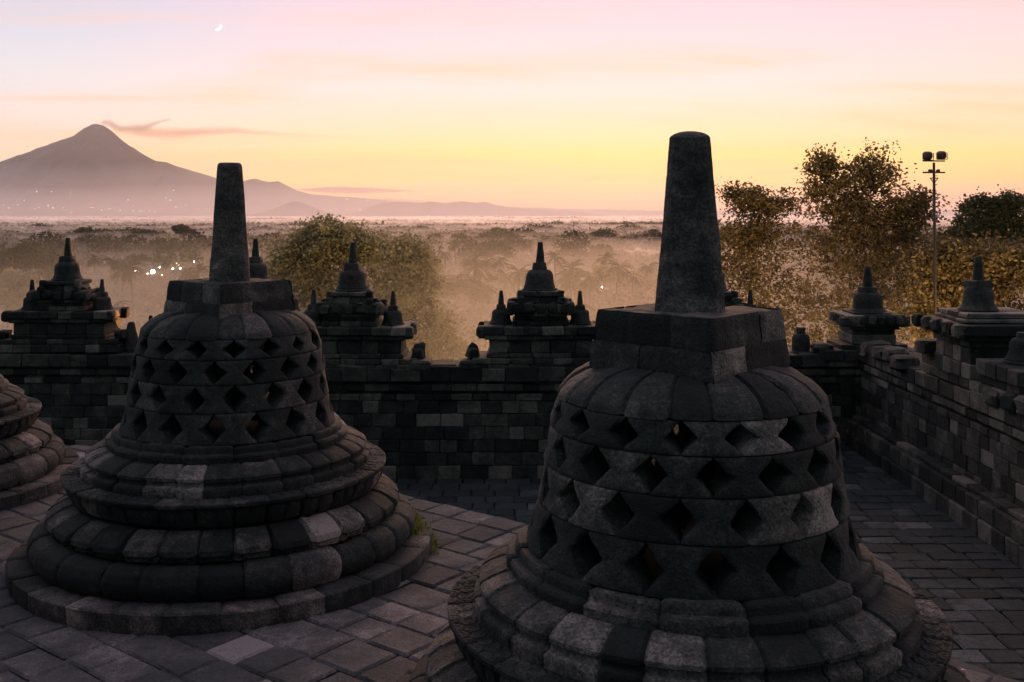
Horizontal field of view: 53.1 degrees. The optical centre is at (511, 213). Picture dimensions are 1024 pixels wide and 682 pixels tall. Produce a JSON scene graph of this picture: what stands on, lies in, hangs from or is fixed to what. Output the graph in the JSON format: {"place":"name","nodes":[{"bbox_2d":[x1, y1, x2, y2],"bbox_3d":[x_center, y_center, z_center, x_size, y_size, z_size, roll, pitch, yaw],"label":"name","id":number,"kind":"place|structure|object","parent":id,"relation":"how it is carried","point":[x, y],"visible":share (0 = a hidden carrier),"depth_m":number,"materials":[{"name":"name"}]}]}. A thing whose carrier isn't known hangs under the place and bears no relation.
{"place":"outdoors","nodes":[
{"label":"outdoors","id":0,"kind":"place"},
{"bbox_2d":[246,202,347,217],"bbox_3d":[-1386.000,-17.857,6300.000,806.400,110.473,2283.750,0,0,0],"label":"hill","id":1,"kind":"structure","parent":0,"point":[295,209],"depth_m":6232.75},
{"bbox_2d":[411,508,441,553],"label":"grass","id":2,"kind":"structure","parent":0,"point":[418,524],"depth_m":10.40,"materials":[{"name":"green plant"}]},
{"bbox_2d":[0,247,909,352],"bbox_3d":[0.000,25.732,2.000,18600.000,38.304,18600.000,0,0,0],"label":"terrain","id":3,"kind":"structure","parent":0,"point":[649,251],"depth_m":495.52,"materials":[{"name":"brown"}]},
{"bbox_2d":[0,267,42,329],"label":"round tree","id":4,"kind":"object","parent":3,"relation":"on","point":[14,286],"visible":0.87,"depth_m":149.12,"materials":[{"name":"green plant"}]},
{"bbox_2d":[0,238,62,286],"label":"round tree","id":5,"kind":"object","parent":3,"relation":"on","point":[25,256],"visible":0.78,"depth_m":188.36,"materials":[{"name":"green plant"}]},
{"bbox_2d":[73,226,93,234],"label":"albizia tree","id":6,"kind":"object","parent":3,"relation":"on","point":[85,230],"visible":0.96,"depth_m":996.38,"materials":[{"name":"green plant"}]},
{"bbox_2d":[84,252,89,264],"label":"cypress tree","id":7,"kind":"object","parent":3,"relation":"on","point":[86,257],"visible":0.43,"depth_m":533.32,"materials":[{"name":"green plant"}]},
{"bbox_2d":[85,254,102,278],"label":"palm tree","id":8,"kind":"object","parent":3,"relation":"on","point":[93,259],"visible":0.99,"depth_m":421.15,"materials":[{"name":"green plant"}]},
{"bbox_2d":[101,257,125,301],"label":"palm tree","id":9,"kind":"object","parent":3,"relation":"on","point":[111,260],"visible":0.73,"depth_m":355.17,"materials":[{"name":"green plant"}]},
{"bbox_2d":[112,300,132,328],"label":"palm tree","id":10,"kind":"object","parent":3,"relation":"on","point":[118,305],"visible":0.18,"depth_m":144.74,"materials":[{"name":"green plant"}]},
{"bbox_2d":[109,265,138,321],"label":"palm tree","id":11,"kind":"object","parent":3,"relation":"on","point":[117,274],"visible":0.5,"depth_m":296.47,"materials":[{"name":"green plant"}]},
{"bbox_2d":[112,259,143,322],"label":"palm tree","id":12,"kind":"object","parent":3,"relation":"on","point":[127,271],"visible":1,"depth_m":270.87,"materials":[{"name":"green plant"}]},
{"bbox_2d":[0,352,269,445],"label":"balustrade wall","id":13,"kind":"structure","parent":3,"relation":"on","point":[81,397],"depth_m":19.40,"materials":[{"name":"stone"}]},
{"bbox_2d":[0,238,129,352],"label":"niche shrine","id":14,"kind":"object","parent":13,"relation":"on","point":[65,308],"visible":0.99,"depth_m":19.45,"materials":[{"name":"stone"}]},
{"bbox_2d":[120,322,137,352],"bbox_3d":[-7.368,2.441,19.800,0.381,0.682,0.323,0,0,0],"label":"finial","id":15,"kind":"object","parent":13,"relation":"on","point":[130,341],"visible":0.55,"depth_m":19.69,"materials":[{"name":"stone"}]},
{"bbox_2d":[239,239,306,346],"bbox_3d":[-4.978,1.579,19.881,2.437,2.175,1.045,0,0,0],"label":"niche shrine","id":16,"kind":"object","parent":13,"relation":"on","point":[258,267],"visible":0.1,"depth_m":19.77,"materials":[{"name":"stone"}]},
{"bbox_2d":[131,229,158,236],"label":"albizia tree","id":17,"kind":"object","parent":3,"relation":"on","point":[147,232],"visible":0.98,"depth_m":946.92,"materials":[{"name":"green plant"}]},
{"bbox_2d":[155,255,175,278],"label":"palm tree","id":18,"kind":"object","parent":3,"relation":"on","point":[165,263],"visible":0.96,"depth_m":410.02,"materials":[{"name":"green plant"}]},
{"bbox_2d":[171,223,196,234],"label":"albizia tree","id":19,"kind":"object","parent":3,"relation":"on","point":[182,229],"visible":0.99,"depth_m":897.10,"materials":[{"name":"green plant"}]},
{"bbox_2d":[169,267,199,279],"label":"palm tree","id":20,"kind":"object","parent":3,"relation":"on","point":[184,272],"visible":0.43,"depth_m":283.71,"materials":[{"name":"green plant"}]},
{"bbox_2d":[180,263,209,279],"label":"palm tree","id":21,"kind":"object","parent":3,"relation":"on","point":[198,268],"visible":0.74,"depth_m":250.53,"materials":[{"name":"green plant"}]},
{"bbox_2d":[200,254,205,265],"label":"cypress tree","id":22,"kind":"object","parent":3,"relation":"on","point":[203,262],"visible":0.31,"depth_m":520.37,"materials":[{"name":"green plant"}]},
{"bbox_2d":[263,232,285,239],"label":"albizia tree","id":23,"kind":"object","parent":3,"relation":"on","point":[274,234],"visible":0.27,"depth_m":796.44,"materials":[{"name":"green plant"}]},
{"bbox_2d":[260,211,455,347],"bbox_3d":[-7.374,6.007,45.996,9.966,12.238,7.461,0,0,12],"label":"broadleaf tree","id":24,"kind":"object","parent":3,"relation":"on","point":[307,263],"visible":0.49,"depth_m":45.41,"materials":[{"name":"green plant"}]},
{"bbox_2d":[367,218,488,360],"bbox_3d":[-4.286,6.427,50.069,7.440,12.408,4.999,0,0,22],"label":"broadleaf tree","id":25,"kind":"object","parent":3,"relation":"on","point":[420,257],"visible":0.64,"depth_m":49.37,"materials":[{"name":"green plant"}]},
{"bbox_2d":[426,260,445,272],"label":"palm tree","id":26,"kind":"object","parent":3,"relation":"on","point":[437,268],"visible":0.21,"depth_m":333.16,"materials":[{"name":"green plant"}]},
{"bbox_2d":[427,275,454,307],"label":"palm tree","id":27,"kind":"object","parent":3,"relation":"on","point":[445,285],"visible":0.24,"depth_m":249.64,"materials":[{"name":"green plant"}]},
{"bbox_2d":[436,250,452,298],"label":"palm tree","id":28,"kind":"object","parent":3,"relation":"on","point":[447,257],"visible":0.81,"depth_m":421.03,"materials":[{"name":"green plant"}]},
{"bbox_2d":[325,359,577,480],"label":"balustrade wall","id":29,"kind":"structure","parent":3,"relation":"on","point":[444,422],"depth_m":16.90,"materials":[{"name":"stone"}]},
{"bbox_2d":[304,242,423,368],"bbox_3d":[-2.691,1.579,17.380,2.454,2.174,1.044,0,0,0],"label":"niche shrine","id":30,"kind":"object","parent":29,"relation":"on","point":[354,327],"visible":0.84,"depth_m":16.95,"materials":[{"name":"stone"}]},
{"bbox_2d":[410,357,432,370],"bbox_3d":[-1.505,2.512,17.049,0.352,0.184,0.523,0,0,0],"label":"coping stone","id":31,"kind":"object","parent":29,"relation":"on","point":[424,364],"visible":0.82,"depth_m":16.80,"materials":[{"name":"grey stone"}]},
{"bbox_2d":[414,342,425,357],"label":"loose stone","id":32,"kind":"object","parent":31,"relation":"on","point":[421,345],"visible":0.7,"depth_m":17.18,"materials":[{"name":"grey stone"}]},
{"bbox_2d":[431,362,457,365],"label":"coping stone","id":33,"kind":"object","parent":29,"relation":"on","point":[444,364],"visible":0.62,"depth_m":16.96,"materials":[{"name":"grey stone"}]},
{"bbox_2d":[459,358,476,369],"bbox_3d":[-0.720,2.511,17.061,0.326,0.183,0.507,0,0,0],"label":"coping stone","id":34,"kind":"object","parent":29,"relation":"on","point":[466,363],"visible":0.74,"depth_m":16.81,"materials":[{"name":"grey stone"}]},
{"bbox_2d":[465,342,477,357],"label":"loose stone","id":35,"kind":"object","parent":34,"relation":"on","point":[472,344],"visible":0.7,"depth_m":17.20,"materials":[{"name":"grey stone"}]},
{"bbox_2d":[468,242,595,373],"bbox_3d":[0.483,1.569,17.378,2.437,2.175,1.040,0,0,0],"label":"niche shrine","id":36,"kind":"object","parent":29,"relation":"on","point":[539,329],"visible":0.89,"depth_m":16.95,"materials":[{"name":"stone"}]},
{"bbox_2d":[722,272,755,306],"bbox_3d":[3.367,1.579,17.380,2.445,2.175,1.046,0,0,0],"label":"niche shrine","id":37,"kind":"object","parent":29,"relation":"on","point":[731,298],"visible":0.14,"depth_m":17.03,"materials":[{"name":"stone"}]},
{"bbox_2d":[446,240,460,270],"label":"palm tree","id":38,"kind":"object","parent":3,"relation":"on","point":[452,247],"visible":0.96,"depth_m":470.67,"materials":[{"name":"green plant"}]},
{"bbox_2d":[446,274,472,317],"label":"palm tree","id":39,"kind":"object","parent":3,"relation":"on","point":[458,279],"visible":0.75,"depth_m":258.23,"materials":[{"name":"green plant"}]},
{"bbox_2d":[457,255,473,276],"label":"palm tree","id":40,"kind":"object","parent":3,"relation":"on","point":[464,263],"visible":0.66,"depth_m":409.84,"materials":[{"name":"green plant"}]},
{"bbox_2d":[444,272,498,319],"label":"round tree","id":41,"kind":"object","parent":3,"relation":"on","point":[460,289],"visible":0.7,"depth_m":258.93,"materials":[{"name":"green plant"}]},
{"bbox_2d":[461,260,493,317],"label":"palm tree","id":42,"kind":"object","parent":3,"relation":"on","point":[476,266],"visible":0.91,"depth_m":271.08,"materials":[{"name":"green plant"}]},
{"bbox_2d":[464,252,490,305],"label":"palm tree","id":43,"kind":"object","parent":3,"relation":"on","point":[476,256],"visible":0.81,"depth_m":327.58,"materials":[{"name":"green plant"}]},
{"bbox_2d":[479,258,496,284],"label":"palm tree","id":44,"kind":"object","parent":3,"relation":"on","point":[486,268],"visible":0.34,"depth_m":384.62,"materials":[{"name":"green plant"}]},
{"bbox_2d":[489,257,509,296],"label":"palm tree","id":45,"kind":"object","parent":3,"relation":"on","point":[499,262],"visible":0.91,"depth_m":355.29,"materials":[{"name":"green plant"}]},
{"bbox_2d":[492,269,513,306],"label":"palm tree","id":46,"kind":"object","parent":3,"relation":"on","point":[503,278],"visible":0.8,"depth_m":309.95,"materials":[{"name":"green plant"}]},
{"bbox_2d":[0,215,1023,358],"bbox_3d":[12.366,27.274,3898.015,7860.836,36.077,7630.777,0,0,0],"label":"forest","id":47,"kind":"object","parent":3,"relation":"on","point":[587,243],"visible":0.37,"depth_m":640.94,"materials":[{"name":"green plant"}]},
{"bbox_2d":[501,263,528,290],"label":"palm tree","id":48,"kind":"object","parent":3,"relation":"on","point":[518,273],"visible":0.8,"depth_m":247.63,"materials":[{"name":"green plant"}]},
{"bbox_2d":[512,272,525,287],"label":"palm tree","id":49,"kind":"object","parent":3,"relation":"on","point":[523,283],"visible":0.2,"depth_m":269.45,"materials":[{"name":"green plant"}]},
{"bbox_2d":[534,237,557,246],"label":"albizia tree","id":50,"kind":"object","parent":3,"relation":"on","point":[551,241],"visible":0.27,"depth_m":757.41,"materials":[{"name":"green plant"}]},
{"bbox_2d":[544,251,565,287],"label":"palm tree","id":51,"kind":"object","parent":3,"relation":"on","point":[553,255],"visible":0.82,"depth_m":331.66,"materials":[{"name":"green plant"}]},
{"bbox_2d":[555,268,576,297],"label":"palm tree","id":52,"kind":"object","parent":3,"relation":"on","point":[562,280],"visible":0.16,"depth_m":311.00,"materials":[{"name":"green plant"}]},
{"bbox_2d":[555,270,580,300],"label":"palm tree","id":53,"kind":"object","parent":3,"relation":"on","point":[563,274],"visible":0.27,"depth_m":271.65,"materials":[{"name":"green plant"}]},
{"bbox_2d":[554,271,588,298],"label":"palm tree","id":54,"kind":"object","parent":3,"relation":"on","point":[566,285],"visible":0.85,"depth_m":217.20,"materials":[{"name":"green plant"}]},
{"bbox_2d":[556,259,586,300],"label":"palm tree","id":55,"kind":"object","parent":3,"relation":"on","point":[571,270],"visible":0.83,"depth_m":266.65,"materials":[{"name":"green plant"}]},
{"bbox_2d":[567,301,595,320],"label":"palm tree","id":56,"kind":"object","parent":3,"relation":"on","point":[575,302],"visible":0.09,"depth_m":148.23,"materials":[{"name":"green plant"}]},
{"bbox_2d":[576,276,599,306],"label":"palm tree","id":57,"kind":"object","parent":3,"relation":"on","point":[586,290],"visible":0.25,"depth_m":270.20,"materials":[{"name":"green plant"}]},
{"bbox_2d":[584,304,596,320],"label":"palm tree","id":58,"kind":"object","parent":3,"relation":"on","point":[593,310],"visible":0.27,"depth_m":189.73,"materials":[{"name":"green plant"}]},
{"bbox_2d":[577,272,606,315],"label":"palm tree","id":59,"kind":"object","parent":3,"relation":"on","point":[592,281],"visible":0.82,"depth_m":260.37,"materials":[{"name":"green plant"}]},
{"bbox_2d":[593,252,618,298],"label":"palm tree","id":60,"kind":"object","parent":3,"relation":"on","point":[606,256],"visible":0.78,"depth_m":326.50,"materials":[{"name":"green plant"}]},
{"bbox_2d":[590,261,635,304],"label":"round tree","id":61,"kind":"object","parent":3,"relation":"on","point":[601,271],"visible":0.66,"depth_m":298.83,"materials":[{"name":"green plant"}]},
{"bbox_2d":[604,260,634,306],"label":"palm tree","id":62,"kind":"object","parent":3,"relation":"on","point":[621,272],"visible":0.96,"depth_m":270.01,"materials":[{"name":"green plant"}]},
{"bbox_2d":[620,271,643,301],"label":"palm tree","id":63,"kind":"object","parent":3,"relation":"on","point":[636,280],"visible":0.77,"depth_m":300.02,"materials":[{"name":"green plant"}]},
{"bbox_2d":[609,271,657,296],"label":"round tree","id":64,"kind":"object","parent":3,"relation":"on","point":[649,286],"visible":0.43,"depth_m":317.25,"materials":[{"name":"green plant"}]},
{"bbox_2d":[637,262,658,303],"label":"palm tree","id":65,"kind":"object","parent":3,"relation":"on","point":[648,269],"visible":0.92,"depth_m":318.19,"materials":[{"name":"beige plant"}]},
{"bbox_2d":[714,176,830,347],"bbox_3d":[9.359,5.077,40.146,6.105,13.102,5.284,0,0,0],"label":"broadleaf tree","id":66,"kind":"object","parent":3,"relation":"on","point":[741,238],"visible":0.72,"depth_m":39.61,"materials":[{"name":"green plant"}]},
{"bbox_2d":[752,137,950,343],"bbox_3d":[13.616,4.315,39.933,8.630,14.699,6.338,0,0,0],"label":"broadleaf tree","id":67,"kind":"object","parent":3,"relation":"on","point":[867,217],"visible":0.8,"depth_m":39.59,"materials":[{"name":"green plant"}]},
{"bbox_2d":[922,151,947,338],"bbox_3d":[11.981,3.680,28.983,0.712,10.904,0.180,0,0,0],"label":"floodlight mast","id":68,"kind":"object","parent":3,"relation":"on","point":[928,156],"visible":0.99,"depth_m":28.97,"materials":[{"name":"grey metal"}]},
{"bbox_2d":[884,225,1023,346],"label":"broadleaf tree","id":69,"kind":"object","parent":3,"relation":"on","point":[1003,266],"visible":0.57,"depth_m":33.54,"materials":[{"name":"yellow plant"}]},
{"bbox_2d":[931,184,1023,293],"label":"broadleaf tree","id":70,"kind":"object","parent":3,"relation":"on","point":[1001,216],"visible":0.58,"depth_m":61.53,"materials":[{"name":"green plant"}]},
{"bbox_2d":[352,201,607,216],"bbox_3d":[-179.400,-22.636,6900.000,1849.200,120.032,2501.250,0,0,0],"label":"hill","id":71,"kind":"structure","parent":0,"point":[438,209],"depth_m":6814.75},
{"bbox_2d":[0,124,1020,216],"bbox_3d":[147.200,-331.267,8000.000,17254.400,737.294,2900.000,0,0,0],"label":"mountain","id":72,"kind":"structure","parent":0,"point":[95,170],"depth_m":7646.89,"materials":[{"name":"grey"}]},
{"bbox_2d":[0,0,1023,211],"label":"sky","id":73,"kind":"structure","parent":0,"point":[561,104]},
{"bbox_2d":[65,445,1023,681],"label":"pavement","id":74,"kind":"structure","parent":0,"point":[969,584],"depth_m":13.44,"materials":[{"name":"stone"}]},
{"bbox_2d":[0,445,1021,681],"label":"platform","id":75,"kind":"structure","parent":74,"relation":"on","point":[390,636],"depth_m":8.10,"materials":[{"name":"stone"}]},
{"bbox_2d":[0,374,78,510],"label":"perforated stupa","id":76,"kind":"object","parent":75,"relation":"on","point":[38,457],"visible":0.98,"depth_m":12.42,"materials":[{"name":"grey stone"}]},
{"bbox_2d":[5,162,431,636],"bbox_3d":[-2.806,1.442,10.195,3.998,3.895,4.012,0,0,0],"label":"perforated stupa","id":77,"kind":"object","parent":75,"relation":"on","point":[191,501],"visible":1,"depth_m":9.18,"materials":[{"name":"grey stone"}]},
{"bbox_2d":[396,131,970,681],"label":"perforated stupa","id":78,"kind":"object","parent":75,"relation":"on","point":[602,567],"visible":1,"depth_m":5.79,"materials":[{"name":"grey stone"}]},
{"bbox_2d":[788,348,862,444],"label":"balustrade wall","id":79,"kind":"structure","parent":74,"relation":"on","point":[838,383],"depth_m":19.39,"materials":[{"name":"stone"}]},
{"bbox_2d":[790,327,810,353],"bbox_3d":[5.570,2.460,19.749,0.416,0.520,0.421,0,0,0],"label":"broken stupa","id":80,"kind":"object","parent":79,"relation":"on","point":[800,343],"visible":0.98,"depth_m":19.62,"materials":[{"name":"stone"}]},
{"bbox_2d":[846,346,1023,568],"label":"balustrade wall","id":81,"kind":"structure","parent":74,"relation":"on","point":[953,451],"depth_m":15.29,"materials":[{"name":"stone"}]},
{"bbox_2d":[810,266,914,360],"bbox_3d":[6.939,1.902,19.794,2.472,1.768,1.176,0,0,0],"label":"niche shrine","id":82,"kind":"object","parent":81,"relation":"on","point":[867,317],"visible":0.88,"depth_m":19.40,"materials":[{"name":"stone"}]},
{"bbox_2d":[859,342,867,356],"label":"carved coping stone","id":83,"kind":"object","parent":81,"relation":"on","point":[862,352],"visible":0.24,"depth_m":18.91,"materials":[{"name":"grey stone"}]},
{"bbox_2d":[864,340,891,354],"bbox_3d":[6.643,2.437,18.494,0.492,0.265,0.506,0,0,0],"label":"carved coping stone","id":84,"kind":"object","parent":81,"relation":"on","point":[869,346],"visible":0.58,"depth_m":18.41,"materials":[{"name":"grey stone"}]},
{"bbox_2d":[871,345,893,361],"bbox_3d":[6.603,2.476,18.051,0.498,0.273,0.487,0,0,0],"label":"carved coping stone","id":85,"kind":"object","parent":81,"relation":"on","point":[876,351],"visible":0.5,"depth_m":18.00,"materials":[{"name":"grey stone"}]},
{"bbox_2d":[882,346,908,362],"bbox_3d":[6.604,2.440,17.634,0.480,0.266,0.550,0,0,0],"label":"carved coping stone","id":86,"kind":"object","parent":81,"relation":"on","point":[887,352],"visible":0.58,"depth_m":17.50,"materials":[{"name":"grey stone"}]},
{"bbox_2d":[889,354,919,371],"bbox_3d":[6.573,2.518,17.216,0.461,0.271,0.515,0,0,0],"label":"carved coping stone","id":87,"kind":"object","parent":81,"relation":"on","point":[899,362],"visible":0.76,"depth_m":17.05,"materials":[{"name":"grey stone"}]},
{"bbox_2d":[911,256,1023,394],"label":"niche shrine","id":88,"kind":"object","parent":81,"relation":"on","point":[977,344],"visible":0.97,"depth_m":14.70,"materials":[{"name":"stone"}]},
{"bbox_2d":[982,387,999,408],"bbox_3d":[6.656,2.504,13.880,0.496,0.248,0.487,0,0,0],"label":"carved coping stone","id":89,"kind":"object","parent":81,"relation":"on","point":[991,394],"visible":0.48,"depth_m":13.79,"materials":[{"name":"grey stone"}]},
{"bbox_2d":[999,392,1018,413],"bbox_3d":[6.646,2.489,13.452,0.506,0.263,0.483,0,0,0],"label":"carved coping stone","id":90,"kind":"object","parent":81,"relation":"on","point":[1007,402],"visible":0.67,"depth_m":13.35,"materials":[{"name":"grey stone"}]},
{"bbox_2d":[1013,395,1023,414],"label":"carved coping stone","id":91,"kind":"object","parent":81,"relation":"on","point":[1019,401],"visible":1,"depth_m":13.06,"materials":[{"name":"grey stone"}]}
]}

